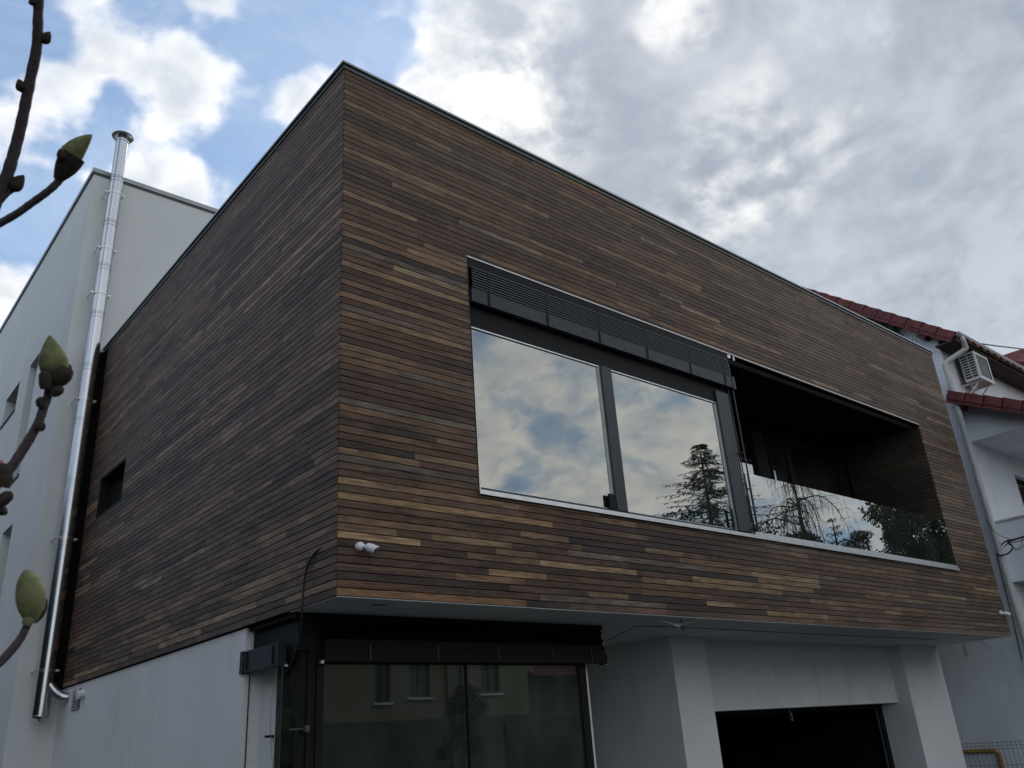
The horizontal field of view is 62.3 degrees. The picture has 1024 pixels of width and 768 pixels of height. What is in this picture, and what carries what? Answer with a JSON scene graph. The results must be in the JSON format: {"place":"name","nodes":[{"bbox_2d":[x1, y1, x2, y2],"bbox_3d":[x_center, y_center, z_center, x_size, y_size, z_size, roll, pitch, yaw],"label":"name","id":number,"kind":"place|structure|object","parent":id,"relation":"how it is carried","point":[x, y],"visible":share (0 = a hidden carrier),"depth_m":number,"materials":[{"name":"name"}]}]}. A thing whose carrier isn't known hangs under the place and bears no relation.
{"place":"outdoors","nodes":[
{"label":"outdoors","id":0,"kind":"place"},
{"bbox_2d":[0,60,1011,767],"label":"modern house","id":1,"kind":"structure","parent":0,"point":[538,430],"depth_m":9.65,"materials":[{"name":"brown wood"}]},
{"bbox_2d":[0,408,14,429],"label":"tower window","id":2,"kind":"structure","parent":1,"relation":"in","point":[13,410],"depth_m":16.23,"materials":[{"name":"metal"}]},
{"bbox_2d":[70,688,81,710],"bbox_3d":[-5.666,4.100,11.005,0.031,0.250,0.330,15,-30,-38],"label":"wall vent","id":3,"kind":"object","parent":1,"relation":"attached to","point":[75,703],"depth_m":10.98,"materials":[{"name":"grey metal"}]},
{"bbox_2d":[75,689,84,699],"bbox_3d":[-5.502,3.955,10.800,0.109,0.123,0.115,15,-30,-38],"label":"outlet pipe","id":4,"kind":"object","parent":1,"relation":"attached to","point":[79,694],"visible":1,"depth_m":10.77,"materials":[{"name":"white plastic"}]},
{"bbox_2d":[31,130,133,721],"bbox_3d":[-6.523,0.033,13.126,0.460,9.670,0.480,15,-30,-38],"label":"flue pipe","id":5,"kind":"object","parent":1,"relation":"attached to","point":[47,689],"visible":0.99,"depth_m":12.62,"materials":[{"name":"silver metal"}]},
{"bbox_2d":[95,456,126,520],"bbox_3d":[-5.506,1.472,11.796,0.146,0.627,1.150,15,-30,-38],"label":"side window","id":6,"kind":"structure","parent":1,"relation":"in","point":[111,484],"depth_m":12.08,"materials":[{"name":"black glass"}]},
{"bbox_2d":[270,668,277,767],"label":"thin wire","id":7,"kind":"object","parent":1,"relation":"hanging from","point":[270,718],"visible":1,"depth_m":6.75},
{"bbox_2d":[284,547,320,675],"bbox_3d":[-1.687,1.816,6.768,0.069,0.915,0.709,12,-28,-34],"label":"hanging cable","id":8,"kind":"object","parent":1,"relation":"hanging from","point":[302,604],"visible":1,"depth_m":6.74,"materials":[{"name":"black plastic"}]},
{"bbox_2d":[355,542,379,554],"bbox_3d":[-1.128,1.282,6.624,0.196,0.106,0.075,-3,-23,-1],"label":"security camera","id":9,"kind":"object","parent":1,"relation":"attached to","point":[371,548],"visible":1,"depth_m":6.60,"materials":[{"name":"white plastic"}]},
{"bbox_2d":[264,640,594,767],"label":"corner window","id":10,"kind":"structure","parent":1,"relation":"in","point":[556,700],"depth_m":8.13,"materials":[{"name":"black glass"}]},
{"bbox_2d":[468,269,752,532],"bbox_3d":[1.197,0.328,9.429,4.192,2.338,0.087,15,-30,-38],"label":"window frame","id":11,"kind":"structure","parent":1,"relation":"in","point":[560,417],"depth_m":9.11,"materials":[{"name":"glass"}]},
{"bbox_2d":[654,620,698,630],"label":"lamp wires","id":12,"kind":"object","parent":1,"relation":"attached to","point":[678,625],"visible":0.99,"depth_m":9.01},
{"bbox_2d":[606,626,935,640],"bbox_3d":[3.895,3.373,11.189,7.403,0.166,0.108,14,-29,-37],"label":"soffit wire","id":13,"kind":"object","parent":1,"relation":"attached to","point":[756,631],"visible":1,"depth_m":10.42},
{"bbox_2d":[999,611,1010,616],"bbox_3d":[8.130,3.789,13.976,0.196,0.106,0.075,-3,-23,-1],"label":"security camera","id":14,"kind":"object","parent":1,"relation":"attached to","point":[1007,614],"visible":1,"depth_m":13.95,"materials":[{"name":"white plastic"}]},
{"bbox_2d":[0,0,1023,354],"label":"sky","id":15,"kind":"structure","parent":0,"point":[870,153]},
{"bbox_2d":[802,286,1023,767],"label":"white house","id":16,"kind":"structure","parent":0,"point":[984,685],"depth_m":15.98,"materials":[{"name":"white paint"}]},
{"bbox_2d":[863,316,916,342],"bbox_3d":[7.923,-1.083,18.193,0.178,1.943,1.330,15,-30,-38],"label":"ivy","id":17,"kind":"object","parent":16,"relation":"attached to","point":[889,327],"visible":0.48,"depth_m":18.04,"materials":[{"name":"plant"}]},
{"bbox_2d":[958,351,994,394],"bbox_3d":[9.524,-0.113,17.405,0.680,0.932,0.420,15,-30,-38],"label":"air conditioner","id":18,"kind":"object","parent":16,"relation":"attached to","point":[976,369],"visible":0.96,"depth_m":17.27,"materials":[{"name":"white plastic"}]},
{"bbox_2d":[963,748,1004,767],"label":"gas pipe","id":19,"kind":"object","parent":16,"relation":"attached to","point":[970,751],"visible":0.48,"depth_m":15.02,"materials":[{"name":"yellow metal"}]},
{"bbox_2d":[985,519,1023,660],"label":"cable bundle","id":20,"kind":"object","parent":16,"relation":"attached to","point":[1009,541],"visible":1,"depth_m":15.29,"materials":[{"name":"grey plastic"}]},
{"bbox_2d":[1003,348,1023,366],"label":"roof","id":21,"kind":"structure","parent":16,"relation":"attached to","point":[1017,356],"depth_m":25.78,"materials":[{"name":"red tile"}]},
{"bbox_2d":[1015,478,1023,504],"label":"window","id":22,"kind":"structure","parent":16,"relation":"in","point":[1020,483],"depth_m":17.88,"materials":[{"name":"black glass"}]},
{"bbox_2d":[981,343,1022,348],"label":"overhead wire","id":23,"kind":"object","parent":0,"point":[1001,346],"visible":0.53,"depth_m":26.14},
{"bbox_3d":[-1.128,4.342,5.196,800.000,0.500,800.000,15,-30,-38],"label":"ground","id":24,"kind":"structure","parent":0,"visible":0},
{"bbox_2d":[0,0,91,667],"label":"magnolia tree","id":25,"kind":"object","parent":24,"relation":"on","point":[55,375],"visible":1,"depth_m":1.09,"materials":[{"name":"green plant"}]},
{"bbox_2d":[961,739,1023,767],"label":"fence","id":26,"kind":"object","parent":24,"relation":"on","point":[995,754],"visible":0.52,"depth_m":14.44,"materials":[{"name":"grey metal"}]}
]}

